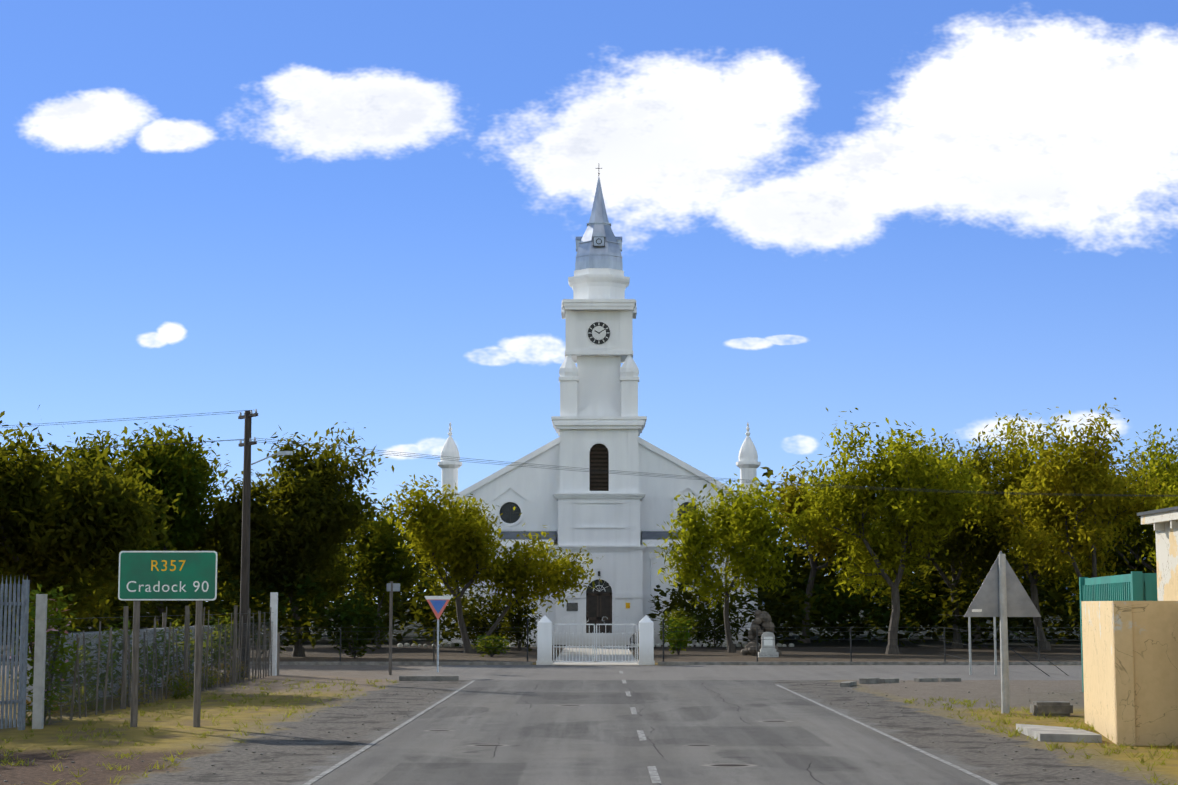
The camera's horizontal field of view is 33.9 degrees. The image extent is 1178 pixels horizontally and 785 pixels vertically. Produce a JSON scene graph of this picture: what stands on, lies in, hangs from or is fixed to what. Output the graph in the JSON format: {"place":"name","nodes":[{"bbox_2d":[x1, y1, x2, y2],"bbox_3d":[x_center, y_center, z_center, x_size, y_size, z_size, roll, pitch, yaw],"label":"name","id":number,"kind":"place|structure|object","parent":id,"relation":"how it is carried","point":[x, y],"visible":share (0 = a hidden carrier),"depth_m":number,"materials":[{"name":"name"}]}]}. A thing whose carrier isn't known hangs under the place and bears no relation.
{"place":"outdoors","nodes":[
{"label":"outdoors","id":0,"kind":"place"},
{"bbox_2d":[0,604,1177,784],"bbox_3d":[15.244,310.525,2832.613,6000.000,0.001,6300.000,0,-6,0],"label":"terrain","id":1,"kind":"structure","parent":0,"point":[567,723],"depth_m":31.11,"materials":[{"name":"grey asphalt"}]},
{"bbox_2d":[0,574,29,729],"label":"palisade fence","id":2,"kind":"object","parent":1,"relation":"on","point":[23,651],"visible":1,"depth_m":29.76,"materials":[{"name":"metal"}]},
{"bbox_2d":[0,574,73,652],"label":"bush","id":3,"kind":"object","parent":1,"relation":"on","point":[20,612],"visible":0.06,"depth_m":67.85,"materials":[{"name":"green plant"}]},
{"bbox_2d":[16,695,60,726],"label":"fence weeds","id":4,"kind":"object","parent":1,"relation":"on","point":[31,708],"visible":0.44,"depth_m":31.00,"materials":[{"name":"green plant"}]},
{"bbox_2d":[32,594,47,728],"bbox_3d":[-8.642,4.228,30.410,0.140,2.100,0.140,0,-6,0],"label":"fence end post","id":5,"kind":"object","parent":1,"relation":"on","point":[39,663],"visible":1,"depth_m":30.36,"materials":[{"name":"concrete"}]},
{"bbox_2d":[9,583,80,721],"bbox_3d":[-8.909,4.279,31.706,0.995,2.298,1.867,0,-6,0],"label":"oleander bush","id":6,"kind":"object","parent":1,"relation":"on","point":[54,619],"visible":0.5,"depth_m":31.61,"materials":[{"name":"green plant"}]},
{"bbox_2d":[58,647,95,707],"bbox_3d":[-9.502,5.290,35.876,0.806,1.191,1.476,0,-6,0],"label":"garden plant","id":7,"kind":"object","parent":1,"relation":"on","point":[89,673],"depth_m":35.89,"materials":[{"name":"green plant"}]},
{"bbox_2d":[58,684,95,714],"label":"fence weeds","id":8,"kind":"object","parent":1,"relation":"on","point":[83,703],"depth_m":34.23,"materials":[{"name":"green plant"}]},
{"bbox_2d":[0,405,184,632],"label":"garden tree","id":9,"kind":"object","parent":1,"relation":"on","point":[44,540],"visible":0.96,"depth_m":45.03,"materials":[{"name":"green plant"}]},
{"bbox_2d":[75,681,110,710],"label":"fence weeds","id":10,"kind":"object","parent":1,"relation":"on","point":[94,694],"depth_m":35.43,"materials":[{"name":"green plant"}]},
{"bbox_2d":[79,629,118,701],"bbox_3d":[-9.511,5.319,37.565,0.748,1.436,1.656,0,-6,0],"label":"garden plant","id":11,"kind":"object","parent":1,"relation":"on","point":[102,676],"depth_m":37.58,"materials":[{"name":"green plant"}]},
{"bbox_2d":[48,566,153,633],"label":"bush","id":12,"kind":"object","parent":1,"relation":"on","point":[98,615],"visible":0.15,"depth_m":68.81,"materials":[{"name":"green plant"}]},
{"bbox_2d":[19,626,214,710],"bbox_3d":[-10.219,6.029,43.530,0.350,1.360,16.500,0,-6,0],"label":"wire fence","id":13,"kind":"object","parent":1,"relation":"on","point":[90,654],"depth_m":40.58,"materials":[{"name":"grey metal"}]},
{"bbox_2d":[101,606,139,695],"bbox_3d":[-9.537,5.283,39.470,0.782,1.831,1.616,0,-6,0],"label":"garden plant","id":14,"kind":"object","parent":1,"relation":"on","point":[115,639],"visible":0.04,"depth_m":39.31,"materials":[{"name":"green plant"}]},
{"bbox_2d":[114,677,147,703],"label":"fence weeds","id":15,"kind":"object","parent":1,"relation":"on","point":[119,689],"visible":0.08,"depth_m":36.99,"materials":[{"name":"green plant"}]},
{"bbox_2d":[45,419,230,626],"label":"tree","id":16,"kind":"object","parent":1,"relation":"on","point":[184,470],"visible":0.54,"depth_m":68.56,"materials":[{"name":"green plant"}]},
{"bbox_2d":[1,592,279,724],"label":"wire fence","id":17,"kind":"object","parent":1,"relation":"on","point":[274,654],"visible":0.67,"depth_m":41.44,"materials":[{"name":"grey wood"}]},
{"bbox_2d":[44,622,272,724],"bbox_3d":[-8.653,5.768,41.639,0.001,1.430,22.100,0,-6,0],"label":"wire fence","id":18,"kind":"object","parent":17,"relation":"attached to","point":[95,662],"depth_m":37.55,"materials":[{"name":"grey metal"}]},
{"bbox_2d":[127,636,162,691],"bbox_3d":[-9.545,5.830,41.219,0.826,1.300,1.514,0,-6,0],"label":"garden plant","id":19,"kind":"object","parent":1,"relation":"on","point":[150,667],"depth_m":41.18,"materials":[{"name":"green plant"}]},
{"bbox_2d":[110,600,189,628],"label":"yard shrub","id":20,"kind":"object","parent":1,"relation":"on","point":[150,606],"depth_m":90.77,"materials":[{"name":"green plant"}]},
{"bbox_2d":[99,590,215,629],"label":"bush","id":21,"kind":"object","parent":1,"relation":"on","point":[183,603],"visible":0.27,"depth_m":67.56,"materials":[{"name":"green plant"}]},
{"bbox_2d":[146,626,182,690],"bbox_3d":[-9.500,5.899,42.993,0.813,1.500,1.529,0,-6,0],"label":"garden plant","id":22,"kind":"object","parent":1,"relation":"on","point":[170,659],"depth_m":42.92,"materials":[{"name":"green plant"}]},
{"bbox_2d":[118,551,217,726],"bbox_3d":[-6.737,3.940,30.864,1.575,2.810,0.136,0,-6,0],"label":"route sign","id":23,"kind":"object","parent":1,"relation":"on","point":[167,575],"visible":1,"depth_m":30.89,"materials":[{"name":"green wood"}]},
{"bbox_2d":[158,665,193,698],"bbox_3d":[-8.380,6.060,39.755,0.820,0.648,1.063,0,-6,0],"label":"fence weeds","id":24,"kind":"object","parent":1,"relation":"on","point":[183,695],"visible":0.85,"depth_m":39.68,"materials":[{"name":"green plant"}]},
{"bbox_2d":[166,611,194,678],"bbox_3d":[-9.473,5.913,44.802,0.778,1.719,1.486,0,-6,0],"label":"garden plant","id":25,"kind":"object","parent":1,"relation":"on","point":[176,624],"visible":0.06,"depth_m":44.68,"materials":[{"name":"green plant"}]},
{"bbox_2d":[183,639,210,677],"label":"garden plant","id":26,"kind":"object","parent":1,"relation":"on","point":[193,649],"depth_m":46.51,"materials":[{"name":"green plant"}]},
{"bbox_2d":[202,617,227,678],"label":"garden plant","id":27,"kind":"object","parent":1,"relation":"on","point":[217,655],"depth_m":48.30,"materials":[{"name":"green plant"}]},
{"bbox_2d":[156,564,274,655],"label":"bush","id":28,"kind":"object","parent":1,"relation":"on","point":[234,583],"visible":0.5,"depth_m":69.54,"materials":[{"name":"green plant"}]},
{"bbox_2d":[176,584,263,645],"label":"yard shrub","id":29,"kind":"object","parent":1,"relation":"on","point":[226,607],"visible":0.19,"depth_m":87.12,"materials":[{"name":"green plant"}]},
{"bbox_2d":[210,609,237,675],"bbox_3d":[-9.475,6.494,50.203,0.755,1.818,1.740,0,-6,0],"label":"garden plant","id":30,"kind":"object","parent":1,"relation":"on","point":[226,619],"visible":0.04,"depth_m":50.09,"materials":[{"name":"green plant"}]},
{"bbox_2d":[238,409,292,677],"bbox_3d":[-8.804,3.996,51.368,1.778,7.100,0.606,-3,-7,26],"label":"utility pole","id":31,"kind":"object","parent":1,"relation":"on","point":[247,416],"visible":0.88,"depth_m":51.49,"materials":[{"name":"brown wood"}]},
{"bbox_2d":[4,410,1151,495],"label":"power lines","id":32,"kind":"object","parent":31,"relation":"attached to","point":[927,490],"visible":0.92,"depth_m":56.58,"materials":[{"name":"metal"}]},
{"bbox_2d":[189,508,361,647],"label":"tree","id":33,"kind":"object","parent":1,"relation":"on","point":[334,585],"visible":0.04,"depth_m":87.02,"materials":[{"name":"green plant"}]},
{"bbox_2d":[221,568,330,653],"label":"bush","id":34,"kind":"object","parent":1,"relation":"on","point":[313,602],"visible":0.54,"depth_m":70.11,"materials":[{"name":"green plant"}]},
{"bbox_2d":[196,422,393,656],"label":"tree","id":35,"kind":"object","parent":1,"relation":"on","point":[316,512],"visible":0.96,"depth_m":70.08,"materials":[{"name":"green plant"}]},
{"bbox_2d":[256,597,337,640],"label":"yard shrub","id":36,"kind":"object","parent":1,"relation":"on","point":[309,620],"visible":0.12,"depth_m":95.40,"materials":[{"name":"green plant"}]},
{"bbox_2d":[282,519,397,638],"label":"tree","id":37,"kind":"object","parent":1,"relation":"on","point":[349,557],"visible":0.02,"depth_m":106.61,"materials":[{"name":"green plant"}]},
{"bbox_2d":[325,588,387,657],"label":"dark round shrub","id":38,"kind":"object","parent":1,"relation":"on","point":[350,611],"visible":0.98,"depth_m":68.94,"materials":[{"name":"green plant"}]},
{"bbox_2d":[331,570,417,641],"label":"yard shrub","id":39,"kind":"object","parent":1,"relation":"on","point":[401,613],"visible":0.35,"depth_m":94.83,"materials":[{"name":"green plant"}]},
{"bbox_2d":[311,519,439,640],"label":"tree","id":40,"kind":"object","parent":1,"relation":"on","point":[406,589],"visible":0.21,"depth_m":99.61,"materials":[{"name":"green plant"}]},
{"bbox_2d":[329,510,430,628],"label":"tree","id":41,"kind":"object","parent":1,"relation":"on","point":[409,558],"visible":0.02,"depth_m":115.80,"materials":[{"name":"green plant"}]},
{"bbox_2d":[337,501,427,648],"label":"thin tree","id":42,"kind":"object","parent":1,"relation":"on","point":[382,554],"visible":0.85,"depth_m":82.43,"materials":[{"name":"green plant"}]},
{"bbox_2d":[387,581,399,674],"bbox_3d":[-5.403,6.478,53.149,0.106,2.550,0.600,-3,-7,25],"label":"street name post","id":43,"kind":"object","parent":1,"relation":"on","point":[391,586],"visible":1,"depth_m":53.06,"materials":[{"name":"grey metal"}]},
{"bbox_2d":[370,532,439,638],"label":"tree","id":44,"kind":"object","parent":1,"relation":"on","point":[409,613],"visible":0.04,"depth_m":103.14,"materials":[{"name":"green plant"}]},
{"bbox_2d":[425,596,451,671],"bbox_3d":[-4.314,6.899,55.213,0.800,2.160,0.082,0,-6,0],"label":"yield sign","id":45,"kind":"object","parent":1,"relation":"on","point":[438,604],"visible":1,"depth_m":55.26,"materials":[{"name":"blue metal"}]},
{"bbox_2d":[408,572,485,646],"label":"yard shrub","id":46,"kind":"object","parent":1,"relation":"on","point":[428,614],"visible":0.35,"depth_m":86.96,"materials":[{"name":"green plant"}]},
{"bbox_2d":[375,474,560,652],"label":"yard tree","id":47,"kind":"object","parent":1,"relation":"on","point":[455,538],"visible":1,"depth_m":75.40,"materials":[{"name":"green plant"}]},
{"bbox_2d":[433,583,521,647],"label":"shrub","id":48,"kind":"object","parent":1,"relation":"on","point":[468,618],"visible":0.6,"depth_m":82.83,"materials":[{"name":"green plant"}]},
{"bbox_2d":[471,633,510,656],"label":"bush","id":49,"kind":"object","parent":1,"relation":"on","point":[499,647],"visible":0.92,"depth_m":70.93,"materials":[{"name":"green plant"}]},
{"bbox_2d":[499,595,541,650],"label":"bush","id":50,"kind":"object","parent":1,"relation":"on","point":[517,621],"visible":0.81,"depth_m":78.84,"materials":[{"name":"green plant"}]},
{"bbox_2d":[472,536,601,652],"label":"tree","id":51,"kind":"object","parent":1,"relation":"on","point":[553,573],"visible":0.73,"depth_m":76.33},
{"bbox_2d":[1,662,1081,686],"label":"kerbs","id":52,"kind":"structure","parent":1,"relation":"on","point":[842,684],"depth_m":61.46,"materials":[{"name":"concrete"}]},
{"bbox_2d":[2,619,1080,661],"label":"yard fence","id":53,"kind":"object","parent":1,"relation":"on","point":[756,631],"visible":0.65,"depth_m":61.93,"materials":[{"name":"metal"}]},
{"bbox_2d":[0,681,1156,784],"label":"pebbles","id":54,"kind":"object","parent":1,"relation":"on","point":[1035,749],"visible":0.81,"depth_m":27.32,"materials":[{"name":"stone"}]},
{"bbox_2d":[0,677,1177,784],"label":"grass tufts","id":55,"kind":"object","parent":1,"relation":"on","point":[1016,732],"visible":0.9,"depth_m":30.09,"materials":[{"name":"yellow plant"}]},
{"bbox_2d":[397,643,793,646],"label":"yard edging stones","id":56,"kind":"object","parent":1,"relation":"on","point":[631,645],"visible":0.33,"depth_m":87.12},
{"bbox_2d":[536,615,654,664],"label":"gate pillars","id":57,"kind":"structure","parent":1,"relation":"on","point":[544,639],"depth_m":61.69,"materials":[{"name":"white paint"}]},
{"bbox_2d":[553,616,637,661],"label":"gate","id":58,"kind":"structure","parent":57,"relation":"attached to","point":[589,646],"depth_m":61.91,"materials":[{"name":"white metal"}]},
{"bbox_2d":[438,168,760,644],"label":"church","id":59,"kind":"structure","parent":1,"relation":"on","point":[610,521],"depth_m":92.71,"materials":[{"name":"white paint"}]},
{"bbox_2d":[303,671,997,784],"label":"road markings","id":60,"kind":"object","parent":1,"relation":"on","point":[654,775],"visible":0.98,"depth_m":27.23,"materials":[{"name":"paint"}]},
{"bbox_2d":[662,616,692,654],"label":"bush","id":61,"kind":"object","parent":1,"relation":"on","point":[678,645],"visible":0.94,"depth_m":73.88,"materials":[{"name":"green plant"}]},
{"bbox_2d":[659,607,697,649],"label":"bush","id":62,"kind":"object","parent":1,"relation":"on","point":[676,617],"visible":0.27,"depth_m":80.95,"materials":[{"name":"green plant"}]},
{"bbox_2d":[646,579,729,643],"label":"yard shrub","id":63,"kind":"object","parent":1,"relation":"on","point":[687,595],"visible":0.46,"depth_m":89.09,"materials":[{"name":"green plant"}]},
{"bbox_2d":[687,602,740,647],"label":"bush","id":64,"kind":"object","parent":1,"relation":"on","point":[717,621],"visible":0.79,"depth_m":84.83,"materials":[{"name":"green plant"}]},
{"bbox_2d":[642,474,799,652],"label":"yard tree","id":65,"kind":"object","parent":1,"relation":"on","point":[745,530],"visible":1,"depth_m":76.55,"materials":[{"name":"green plant"}]},
{"bbox_2d":[700,577,809,643],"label":"yard shrub","id":66,"kind":"object","parent":1,"relation":"on","point":[769,598],"visible":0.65,"depth_m":87.14,"materials":[{"name":"green plant"}]},
{"bbox_2d":[740,609,781,655],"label":"cairn rock","id":67,"kind":"object","parent":1,"relation":"on","point":[763,619],"visible":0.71,"depth_m":72.35,"materials":[{"name":"stone"}]},
{"bbox_2d":[758,632,778,656],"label":"memorial headstone","id":68,"kind":"object","parent":1,"relation":"on","point":[767,651],"visible":0.9,"depth_m":70.36,"materials":[{"name":"stone"}]},
{"bbox_2d":[758,513,833,632],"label":"tree","id":69,"kind":"object","parent":1,"relation":"on","point":[800,548],"depth_m":104.65,"materials":[{"name":"green plant"}]},
{"bbox_2d":[758,467,840,629],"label":"tree","id":70,"kind":"object","parent":1,"relation":"on","point":[768,473],"visible":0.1,"depth_m":112.24,"materials":[{"name":"green plant"}]},
{"bbox_2d":[758,560,843,638],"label":"bush","id":71,"kind":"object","parent":1,"relation":"on","point":[794,625],"depth_m":102.30,"materials":[{"name":"green plant"}]},
{"bbox_2d":[760,518,876,636],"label":"tree","id":72,"kind":"object","parent":1,"relation":"on","point":[796,560],"visible":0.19,"depth_m":98.90,"materials":[{"name":"green plant"}]},
{"bbox_2d":[785,574,875,642],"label":"yard shrub","id":73,"kind":"object","parent":1,"relation":"on","point":[816,600],"visible":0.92,"depth_m":89.46,"materials":[{"name":"green plant"}]},
{"bbox_2d":[762,465,930,642],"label":"yard tree","id":74,"kind":"object","parent":1,"relation":"on","point":[828,544],"visible":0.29,"depth_m":95.65,"materials":[{"name":"green plant"}]},
{"bbox_2d":[816,566,929,640],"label":"bush","id":75,"kind":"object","parent":1,"relation":"on","point":[862,598],"depth_m":100.41,"materials":[{"name":"green plant"}]},
{"bbox_2d":[769,408,992,653],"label":"yard tree","id":76,"kind":"object","parent":1,"relation":"on","point":[929,514],"visible":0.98,"depth_m":74.85,"materials":[{"name":"green plant"}]},
{"bbox_2d":[836,567,951,635],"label":"bush","id":77,"kind":"object","parent":1,"relation":"on","point":[938,633],"visible":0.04,"depth_m":106.55,"materials":[{"name":"green plant"}]},
{"bbox_2d":[863,577,942,645],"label":"yard shrub","id":78,"kind":"object","parent":1,"relation":"on","point":[885,601],"visible":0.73,"depth_m":87.55,"materials":[{"name":"green plant"}]},
{"bbox_2d":[880,549,983,638],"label":"tree","id":79,"kind":"object","parent":1,"relation":"on","point":[938,588],"visible":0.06,"depth_m":104.10,"materials":[{"name":"green plant"}]},
{"bbox_2d":[836,432,1030,647],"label":"yard tree","id":80,"kind":"object","parent":1,"relation":"on","point":[966,551],"visible":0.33,"depth_m":83.24,"materials":[{"name":"green plant"}]},
{"bbox_2d":[892,561,976,640],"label":"bush","id":81,"kind":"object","parent":1,"relation":"on","point":[930,583],"depth_m":100.50,"materials":[{"name":"green plant"}]},
{"bbox_2d":[928,572,1014,647],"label":"yard shrub","id":82,"kind":"object","parent":1,"relation":"on","point":[965,603],"visible":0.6,"depth_m":84.67,"materials":[{"name":"green plant"}]},
{"bbox_2d":[922,439,1041,644],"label":"yard tree","id":83,"kind":"object","parent":1,"relation":"on","point":[1015,567],"visible":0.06,"depth_m":91.29,"materials":[{"name":"green plant"}]},
{"bbox_2d":[918,545,1062,640],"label":"tree","id":84,"kind":"object","parent":1,"relation":"on","point":[934,573],"visible":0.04,"depth_m":99.29,"materials":[{"name":"green plant"}]},
{"bbox_2d":[964,551,1040,712],"bbox_3d":[7.453,4.306,34.733,1.400,2.920,0.159,0,-6,0],"label":"road sign","id":85,"kind":"object","parent":1,"relation":"on","point":[1002,594],"visible":0.94,"depth_m":34.84,"materials":[{"name":"metal"}]},
{"bbox_2d":[938,614,1068,675],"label":"corner fence posts","id":86,"kind":"object","parent":1,"relation":"on","point":[995,651],"visible":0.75,"depth_m":53.28,"materials":[{"name":"metal"}]},
{"bbox_2d":[961,551,1065,640],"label":"bush","id":87,"kind":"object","parent":1,"relation":"on","point":[1020,618],"depth_m":99.75,"materials":[{"name":"green plant"}]},
{"bbox_2d":[1002,551,1079,638],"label":"bush","id":88,"kind":"object","parent":1,"relation":"on","point":[1072,636],"visible":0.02,"depth_m":105.86,"materials":[{"name":"green plant"}]},
{"bbox_2d":[1007,574,1080,645],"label":"yard shrub","id":89,"kind":"object","parent":1,"relation":"on","point":[1053,597],"visible":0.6,"depth_m":88.94,"materials":[{"name":"green plant"}]},
{"bbox_2d":[953,412,1143,649],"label":"yard tree","id":90,"kind":"object","parent":1,"relation":"on","point":[1018,458],"visible":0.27,"depth_m":81.07,"materials":[{"name":"green plant"}]},
{"bbox_2d":[1030,701,1072,715],"bbox_3d":[8.103,5.535,33.827,0.729,0.240,0.482,0,-6,0],"label":"stone block","id":91,"kind":"object","parent":1,"relation":"on","point":[1055,708],"depth_m":33.63,"materials":[{"name":"grey stone"}]},
{"bbox_2d":[1016,724,1101,742],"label":"concrete slab","id":92,"kind":"structure","parent":1,"relation":"on","point":[1042,733],"depth_m":27.56,"materials":[{"name":"grey concrete"}]},
{"bbox_2d":[1041,565,1120,638],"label":"bush","id":93,"kind":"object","parent":1,"relation":"on","point":[1067,614],"depth_m":103.21,"materials":[{"name":"green plant"}]},
{"bbox_2d":[987,397,1177,578],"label":"yard tree","id":94,"kind":"object","parent":1,"relation":"on","point":[1078,523],"visible":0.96,"depth_m":75.60,"materials":[{"name":"green plant"}]},
{"bbox_2d":[1066,570,1116,630],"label":"yard shrub","id":95,"kind":"object","parent":1,"relation":"on","point":[1074,619],"visible":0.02,"depth_m":91.31,"materials":[{"name":"green plant"}]},
{"bbox_2d":[1041,526,1155,626],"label":"tree","id":96,"kind":"object","parent":1,"relation":"on","point":[1120,559],"visible":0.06,"depth_m":98.82,"materials":[{"name":"green plant"}]},
{"bbox_2d":[1060,453,1153,587],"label":"yard tree","id":97,"kind":"object","parent":1,"relation":"on","point":[1079,564],"visible":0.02,"depth_m":96.83,"materials":[{"name":"green plant"}]},
{"bbox_2d":[1066,539,1156,597],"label":"tree","id":98,"kind":"object","parent":1,"relation":"on","point":[1135,564],"visible":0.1,"depth_m":97.87,"materials":[{"name":"green plant"}]},
{"bbox_2d":[1079,571,1157,691],"bbox_3d":[11.687,4.920,38.755,2.620,2.530,8.144,-1,-6,8],"label":"fence","id":99,"kind":"object","parent":1,"relation":"on","point":[1136,586],"visible":0.23,"depth_m":37.35,"materials":[{"name":"teal metal"}]},
{"bbox_2d":[1092,428,1177,572],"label":"yard tree","id":100,"kind":"object","parent":1,"relation":"on","point":[1148,535],"visible":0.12,"depth_m":89.16,"materials":[{"name":"green plant"}]},
{"bbox_2d":[1125,424,1177,570],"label":"yard tree","id":101,"kind":"object","parent":1,"relation":"on","point":[1171,477],"visible":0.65,"depth_m":83.75,"materials":[{"name":"green plant"}]},
{"bbox_2d":[0,0,1177,603],"label":"sky","id":102,"kind":"structure","parent":0,"point":[945,216],"materials":[{"name":"blue"}]},
{"bbox_2d":[1081,522,1177,745],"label":"wall","id":103,"kind":"structure","parent":0,"point":[1130,663],"depth_m":26.89,"materials":[{"name":"beige paint"}]},
{"bbox_2d":[1137,506,1177,529],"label":"building roof","id":104,"kind":"structure","parent":103,"relation":"on","point":[1158,519],"depth_m":30.23,"materials":[{"name":"white metal"}]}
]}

